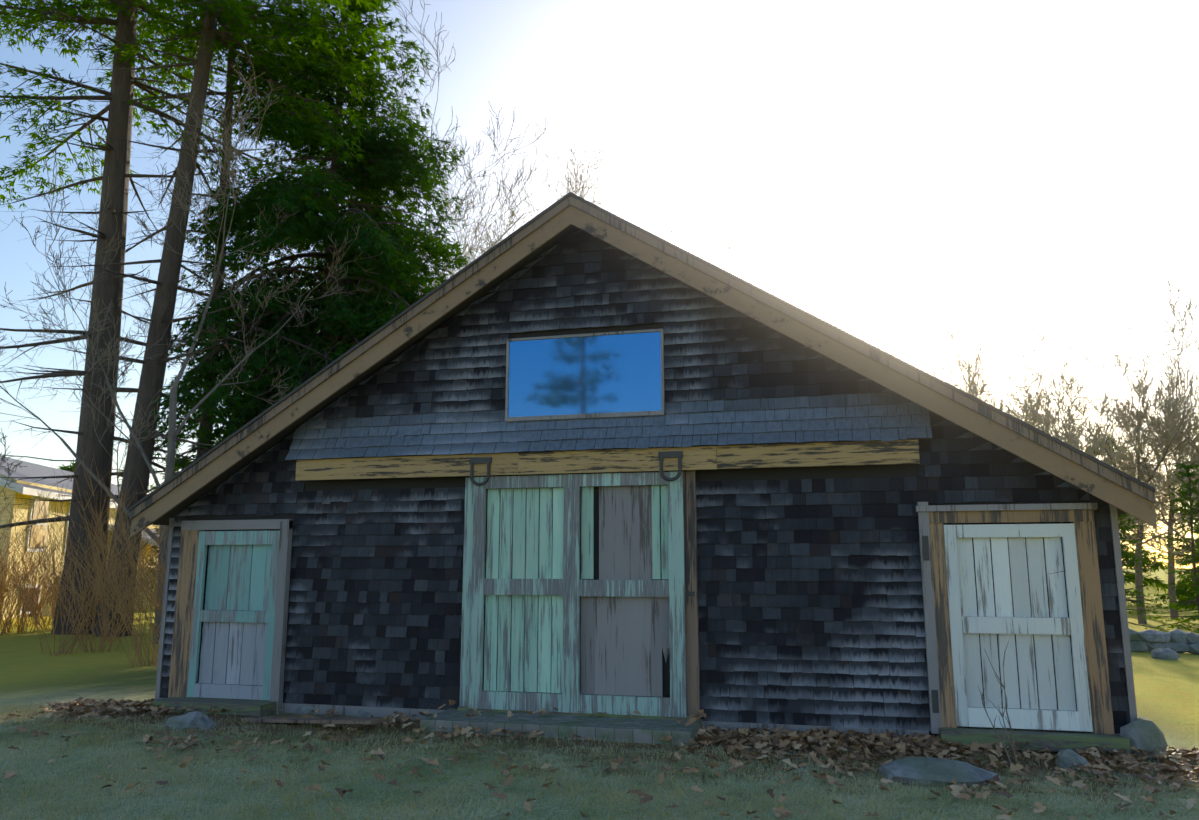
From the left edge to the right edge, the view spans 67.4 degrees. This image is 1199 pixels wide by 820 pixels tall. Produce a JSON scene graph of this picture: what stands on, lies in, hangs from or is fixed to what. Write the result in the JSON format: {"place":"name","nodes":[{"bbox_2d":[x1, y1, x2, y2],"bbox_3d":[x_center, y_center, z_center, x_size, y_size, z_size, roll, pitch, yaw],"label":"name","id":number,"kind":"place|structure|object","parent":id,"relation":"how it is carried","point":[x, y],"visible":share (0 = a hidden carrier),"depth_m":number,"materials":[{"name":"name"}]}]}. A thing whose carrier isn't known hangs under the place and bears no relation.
{"place":"outdoors","nodes":[
{"label":"outdoors","id":0,"kind":"place"},
{"bbox_2d":[0,568,1198,819],"bbox_3d":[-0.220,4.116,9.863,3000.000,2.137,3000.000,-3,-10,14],"label":"ground","id":1,"kind":"structure","parent":0,"point":[1168,698],"depth_m":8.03,"materials":[{"name":"green plant"}]},
{"bbox_2d":[2,537,31,599],"bbox_3d":[-16.373,4.539,23.237,2.719,2.628,2.711,3,-10,-18],"label":"bare shrub","id":2,"kind":"object","parent":1,"relation":"on","point":[14,571],"visible":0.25,"depth_m":23.82,"materials":[{"name":"brown plant"}]},
{"bbox_2d":[0,510,47,602],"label":"bare shrub","id":3,"kind":"object","parent":1,"relation":"on","point":[16,563],"visible":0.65,"depth_m":22.66,"materials":[{"name":"brown plant"}]},
{"bbox_2d":[0,489,54,599],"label":"bare shrub","id":4,"kind":"object","parent":1,"relation":"on","point":[16,538],"visible":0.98,"depth_m":16.86,"materials":[{"name":"brown plant"}]},
{"bbox_2d":[0,540,58,598],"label":"bare shrub","id":5,"kind":"object","parent":1,"relation":"on","point":[23,564],"visible":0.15,"depth_m":24.62,"materials":[{"name":"brown plant"}]},
{"bbox_2d":[0,478,60,620],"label":"bare shrub","id":6,"kind":"object","parent":1,"relation":"on","point":[3,579],"visible":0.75,"depth_m":22.76,"materials":[{"name":"brown plant"}]},
{"bbox_2d":[0,524,62,626],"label":"bare shrub","id":7,"kind":"object","parent":1,"relation":"on","point":[7,615],"visible":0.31,"depth_m":23.87,"materials":[{"name":"brown plant"}]},
{"bbox_2d":[0,509,64,625],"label":"bare shrub","id":8,"kind":"object","parent":1,"relation":"on","point":[32,620],"visible":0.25,"depth_m":24.27,"materials":[{"name":"brown plant"}]},
{"bbox_2d":[0,522,68,633],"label":"bare shrub","id":9,"kind":"object","parent":1,"relation":"on","point":[22,624],"visible":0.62,"depth_m":22.57,"materials":[{"name":"brown plant"}]},
{"bbox_2d":[0,507,74,635],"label":"bare shrub","id":10,"kind":"object","parent":1,"relation":"on","point":[10,620],"visible":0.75,"depth_m":21.92,"materials":[{"name":"brown plant"}]},
{"bbox_2d":[6,553,106,629],"bbox_3d":[-14.110,4.675,23.705,2.595,2.522,2.187,-3,-10,14],"label":"bare shrub","id":11,"kind":"object","parent":1,"relation":"on","point":[43,593],"visible":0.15,"depth_m":23.31,"materials":[{"name":"brown plant"}]},
{"bbox_2d":[56,458,74,471],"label":"tree","id":12,"kind":"object","parent":1,"relation":"on","point":[67,468],"visible":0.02,"depth_m":83.76,"materials":[{"name":"green plant"}]},
{"bbox_2d":[0,515,148,655],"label":"bare shrub","id":13,"kind":"object","parent":1,"relation":"on","point":[72,645],"visible":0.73,"depth_m":18.41,"materials":[{"name":"brown plant"}]},
{"bbox_2d":[0,488,150,629],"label":"bare shrub","id":14,"kind":"object","parent":1,"relation":"on","point":[51,564],"visible":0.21,"depth_m":23.79,"materials":[{"name":"brown plant"}]},
{"bbox_2d":[0,456,159,619],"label":"yellow house","id":15,"kind":"structure","parent":1,"relation":"on","point":[28,490],"depth_m":28.45,"materials":[{"name":"yellow painted siding"},{"name":"grey roofing"},{"name":"window glass"}]},
{"bbox_2d":[0,457,166,666],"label":"bare shrub","id":16,"kind":"object","parent":1,"relation":"on","point":[135,638],"visible":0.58,"depth_m":16.05,"materials":[{"name":"brown plant"}]},
{"bbox_2d":[0,453,177,652],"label":"bare shrub","id":17,"kind":"object","parent":1,"relation":"on","point":[93,623],"visible":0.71,"depth_m":18.93,"materials":[{"name":"brown plant"}]},
{"bbox_2d":[34,500,164,642],"bbox_3d":[-11.414,3.860,21.561,3.361,3.389,3.168,2,-10,-10],"label":"bare shrub","id":18,"kind":"object","parent":1,"relation":"on","point":[103,605],"visible":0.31,"depth_m":20.97,"materials":[{"name":"brown plant"}]},
{"bbox_2d":[84,510,163,650],"bbox_3d":[-7.586,3.063,16.266,3.632,3.139,3.071,-9,-13,40],"label":"bare shrub","id":19,"kind":"object","parent":1,"relation":"on","point":[144,610],"visible":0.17,"depth_m":15.83,"materials":[{"name":"brown plant"}]},
{"bbox_2d":[104,497,166,613],"bbox_3d":[-8.732,3.564,19.930,4.042,3.413,3.200,6,-12,-33],"label":"bare shrub","id":20,"kind":"object","parent":1,"relation":"on","point":[146,562],"visible":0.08,"depth_m":19.71,"materials":[{"name":"brown plant"}]},
{"bbox_2d":[115,464,157,491],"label":"tree","id":21,"kind":"object","parent":1,"relation":"on","point":[150,487],"depth_m":79.93,"materials":[{"name":"green plant"}]},
{"bbox_2d":[0,0,346,634],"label":"tree","id":22,"kind":"object","parent":1,"relation":"on","point":[115,163],"visible":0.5,"depth_m":24.50,"materials":[{"name":"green plant"}]},
{"bbox_2d":[160,452,190,478],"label":"tree","id":23,"kind":"object","parent":1,"relation":"on","point":[177,466],"visible":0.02,"depth_m":76.72,"materials":[{"name":"green plant"}]},
{"bbox_2d":[165,711,216,729],"bbox_3d":[-4.452,3.426,9.795,0.546,0.286,0.420,1,-10,-8],"label":"rock","id":24,"kind":"object","parent":1,"relation":"on","point":[197,719],"visible":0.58,"depth_m":9.66,"materials":[{"name":"grey stone"}]},
{"bbox_2d":[0,42,382,643],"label":"bare tree by pines","id":25,"kind":"object","parent":1,"relation":"on","point":[172,432],"visible":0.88,"depth_m":21.86,"materials":[{"name":"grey plant"}]},
{"bbox_2d":[2,0,386,636],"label":"pine tree","id":26,"kind":"object","parent":1,"relation":"on","point":[153,370],"visible":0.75,"depth_m":24.13,"materials":[{"name":"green plant"}]},
{"bbox_2d":[105,0,400,477],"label":"pine tree","id":27,"kind":"object","parent":1,"relation":"on","point":[285,94],"visible":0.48,"depth_m":25.83,"materials":[{"name":"green plant"}]},
{"bbox_2d":[142,0,474,596],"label":"tree","id":28,"kind":"object","parent":1,"relation":"on","point":[360,315],"visible":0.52,"depth_m":26.05,"materials":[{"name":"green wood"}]},
{"bbox_2d":[243,716,380,723],"bbox_3d":[-3.216,3.445,9.985,1.800,0.035,0.180,-7,-12,23],"label":"fallen plank","id":29,"kind":"object","parent":1,"relation":"on","point":[325,720],"visible":0.93,"depth_m":9.90,"materials":[{"name":"wood"}]},
{"bbox_2d":[180,116,597,377],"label":"bare tree","id":30,"kind":"object","parent":1,"relation":"on","point":[493,243],"visible":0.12,"depth_m":43.03,"materials":[{"name":"grey plant"}]},
{"bbox_2d":[346,0,557,302],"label":"bare tree","id":31,"kind":"object","parent":1,"relation":"on","point":[449,140],"visible":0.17,"depth_m":37.36,"materials":[{"name":"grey plant"}]},
{"bbox_2d":[421,135,675,292],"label":"bare tree","id":32,"kind":"object","parent":1,"relation":"on","point":[576,189],"visible":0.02,"depth_m":42.73,"materials":[{"name":"brown plant"}]},
{"bbox_2d":[292,706,805,733],"bbox_3d":[-0.254,3.532,10.103,11.138,0.304,0.402,-3,-10,14],"label":"foundation rock","id":33,"kind":"object","parent":1,"relation":"on","point":[306,710],"visible":0.04,"depth_m":10.59,"materials":[{"name":"grey stone"}]},
{"bbox_2d":[420,709,702,744],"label":"step","id":34,"kind":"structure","parent":1,"relation":"on","point":[632,730],"depth_m":9.35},
{"bbox_2d":[0,697,1198,819],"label":"fallen leaves","id":35,"kind":"object","parent":1,"relation":"on","point":[882,742],"visible":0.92,"depth_m":8.28,"materials":[{"name":"brown plant"}]},
{"bbox_2d":[166,229,1127,735],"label":"barn wall","id":36,"kind":"structure","parent":1,"relation":"on","point":[834,473],"depth_m":10.32,"materials":[{"name":"grey wood"}]},
{"bbox_2d":[168,519,292,713],"bbox_3d":[-4.606,2.542,11.228,1.570,2.320,0.110,-3,-10,14],"label":"barn door","id":37,"kind":"structure","parent":36,"relation":"attached to","point":[230,619],"depth_m":11.22,"materials":[{"name":"teal wood"}]},
{"bbox_2d":[251,432,294,462],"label":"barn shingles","id":38,"kind":"object","parent":36,"relation":"attached to","point":[278,454],"visible":0.65,"depth_m":11.50,"materials":[{"name":"grey wood"}]},
{"bbox_2d":[460,470,699,719],"bbox_3d":[-0.261,2.083,10.137,2.740,2.750,0.144,-3,-10,14],"label":"barn door","id":39,"kind":"structure","parent":36,"relation":"attached to","point":[575,597],"depth_m":10.12,"materials":[{"name":"teal wood"}]},
{"bbox_2d":[505,329,664,421],"bbox_3d":[-0.183,-0.396,10.593,1.920,1.010,0.090,-3,-10,14],"label":"barn window","id":40,"kind":"structure","parent":36,"relation":"in","point":[599,375],"depth_m":10.55,"materials":[{"name":"blue glass"}]},
{"bbox_2d":[295,439,919,480],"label":"wooden beam","id":41,"kind":"structure","parent":36,"relation":"attached to","point":[773,455],"depth_m":10.15,"materials":[{"name":"brown wood"}]},
{"bbox_2d":[285,230,931,459],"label":"barn gable shingles","id":42,"kind":"structure","parent":36,"relation":"attached to","point":[693,326],"depth_m":10.57,"materials":[{"name":"grey wood"}]},
{"bbox_2d":[290,416,931,461],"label":"barn flare caps","id":43,"kind":"object","parent":36,"relation":"attached to","point":[919,439],"visible":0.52,"depth_m":10.14,"materials":[{"name":"grey wood"}]},
{"bbox_2d":[152,225,1125,524],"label":"barn roof","id":44,"kind":"structure","parent":36,"relation":"on","point":[254,455],"depth_m":11.34,"materials":[{"name":"brown wood"}]},
{"bbox_2d":[129,192,1156,537],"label":"barn rake boards","id":45,"kind":"object","parent":44,"relation":"attached to","point":[1051,454],"visible":1,"depth_m":10.13,"materials":[{"name":"brown wood"}]},
{"bbox_2d":[159,437,1130,732],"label":"barn shingles","id":46,"kind":"object","parent":36,"relation":"attached to","point":[827,567],"visible":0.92,"depth_m":9.74,"materials":[{"name":"grey wood"}]},
{"bbox_2d":[155,504,1136,738],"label":"barn base boards","id":47,"kind":"object","parent":36,"relation":"attached to","point":[345,710],"visible":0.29,"depth_m":9.44,"materials":[{"name":"wood"}]},
{"bbox_2d":[929,410,979,439],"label":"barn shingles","id":48,"kind":"object","parent":36,"relation":"attached to","point":[939,424],"visible":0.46,"depth_m":9.51,"materials":[{"name":"grey wood"}]},
{"bbox_2d":[915,502,1113,733],"bbox_3d":[4.124,2.085,8.985,1.700,2.350,0.140,-3,-10,14],"label":"barn door","id":49,"kind":"structure","parent":36,"relation":"attached to","point":[992,590],"depth_m":8.98,"materials":[{"name":"white wood"}]},
{"bbox_2d":[112,461,1198,502],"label":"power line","id":50,"kind":"object","parent":1,"relation":"on","point":[1118,468],"visible":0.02,"depth_m":43.86,"materials":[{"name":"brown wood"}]},
{"bbox_2d":[703,216,825,316],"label":"bare tree","id":51,"kind":"object","parent":1,"relation":"on","point":[714,233],"depth_m":50.95,"materials":[{"name":"brown plant"}]},
{"bbox_2d":[878,756,1000,787],"bbox_3d":[2.807,3.036,7.437,0.955,0.294,0.624,-3,-10,14],"label":"rock","id":52,"kind":"object","parent":1,"relation":"on","point":[934,772],"visible":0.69,"depth_m":7.28,"materials":[{"name":"grey stone"}]},
{"bbox_2d":[885,350,1008,411],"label":"bare tree","id":53,"kind":"object","parent":1,"relation":"on","point":[981,391],"visible":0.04,"depth_m":52.35,"materials":[{"name":"brown plant"}]},
{"bbox_2d":[977,641,1018,765],"bbox_3d":[3.574,2.632,8.039,0.277,1.156,0.673,-3,-10,14],"label":"sapling","id":54,"kind":"object","parent":1,"relation":"on","point":[1009,742],"visible":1,"depth_m":7.95,"materials":[{"name":"brown plant"}]},
{"bbox_2d":[924,311,1144,474],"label":"bare tree","id":55,"kind":"object","parent":1,"relation":"on","point":[973,390],"visible":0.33,"depth_m":49.26,"materials":[{"name":"grey plant"}]},
{"bbox_2d":[1054,749,1088,770],"bbox_3d":[4.143,3.074,7.892,0.264,0.193,0.204,-3,-10,14],"label":"rock","id":56,"kind":"object","parent":1,"relation":"on","point":[1064,757],"visible":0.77,"depth_m":7.84,"materials":[{"name":"grey stone"}]},
{"bbox_2d":[967,353,1198,549],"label":"bare tree","id":57,"kind":"object","parent":1,"relation":"on","point":[1050,403],"visible":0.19,"depth_m":51.76,"materials":[{"name":"brown plant"}]},
{"bbox_2d":[1003,294,1195,530],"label":"bare tree","id":58,"kind":"object","parent":1,"relation":"on","point":[1111,436],"visible":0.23,"depth_m":61.96,"materials":[{"name":"brown plant"}]},
{"bbox_2d":[1016,341,1198,623],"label":"bare tree","id":59,"kind":"object","parent":1,"relation":"on","point":[1142,619],"visible":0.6,"depth_m":49.10,"materials":[{"name":"grey plant"}]},
{"bbox_2d":[1058,264,1198,576],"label":"bare tree","id":60,"kind":"object","parent":1,"relation":"on","point":[1194,446],"visible":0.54,"depth_m":49.77,"materials":[{"name":"grey plant"}]},
{"bbox_2d":[1084,432,1179,595],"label":"pine tree","id":61,"kind":"object","parent":1,"relation":"on","point":[1158,566],"visible":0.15,"depth_m":71.42,"materials":[{"name":"green plant"}]},
{"bbox_2d":[1076,356,1198,618],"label":"bare tree","id":62,"kind":"object","parent":1,"relation":"on","point":[1171,579],"visible":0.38,"depth_m":50.32,"materials":[{"name":"brown plant"}]},
{"bbox_2d":[1120,716,1167,759],"bbox_3d":[5.123,3.136,8.465,0.346,0.456,0.377,8,-13,-40],"label":"corner rock","id":63,"kind":"object","parent":1,"relation":"on","point":[1141,732],"visible":0.58,"depth_m":8.37,"materials":[{"name":"grey stone"}]},
{"bbox_2d":[1117,513,1186,629],"bbox_3d":[22.289,6.610,39.069,3.982,6.484,3.630,4,-11,-23],"label":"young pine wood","id":64,"kind":"object","parent":1,"relation":"on","point":[1125,552],"visible":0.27,"depth_m":38.59,"materials":[{"name":"green plant"}]},
{"bbox_2d":[1108,341,1198,529],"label":"bare tree","id":65,"kind":"object","parent":1,"relation":"on","point":[1129,438],"visible":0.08,"depth_m":59.35,"materials":[{"name":"brown plant"}]},
{"bbox_2d":[1129,629,1198,654],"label":"stone wall","id":66,"kind":"structure","parent":1,"relation":"on","point":[1178,640],"depth_m":22.98,"materials":[{"name":"grey stone"}]},
{"bbox_2d":[1151,648,1179,659],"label":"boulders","id":67,"kind":"object","parent":1,"relation":"on","point":[1164,653],"visible":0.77,"depth_m":21.30,"materials":[{"name":"grey stone"}]},
{"bbox_2d":[1144,462,1198,630],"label":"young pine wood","id":68,"kind":"object","parent":1,"relation":"on","point":[1191,512],"visible":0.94,"depth_m":42.18,"materials":[{"name":"green plant"}]},
{"bbox_2d":[1158,460,1198,607],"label":"pine tree","id":69,"kind":"object","parent":1,"relation":"on","point":[1180,591],"visible":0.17,"depth_m":66.78,"materials":[{"name":"green plant"}]},
{"bbox_2d":[1168,521,1198,632],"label":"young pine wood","id":70,"kind":"object","parent":1,"relation":"on","point":[1194,612],"visible":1,"depth_m":35.25,"materials":[{"name":"green plant"}]},
{"bbox_2d":[1174,415,1198,490],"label":"bare tree","id":71,"kind":"object","parent":1,"relation":"on","point":[1191,458],"visible":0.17,"depth_m":51.90,"materials":[{"name":"brown plant"}]},
{"bbox_2d":[0,0,1198,567],"label":"sky","id":72,"kind":"structure","parent":0,"point":[897,162],"materials":[{"name":"white"}]},
{"bbox_2d":[151,697,1130,753],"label":"barn door sills","id":73,"kind":"structure","parent":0,"point":[1050,740],"depth_m":8.73,"materials":[{"name":"grey wood"}]},
{"bbox_2d":[469,451,938,712],"bbox_3d":[0.932,1.795,9.794,5.055,2.700,0.162,-3,-10,14],"label":"door hardware","id":74,"kind":"object","parent":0,"point":[679,456],"visible":1,"depth_m":9.96,"materials":[{"name":"black metal"}]}
]}

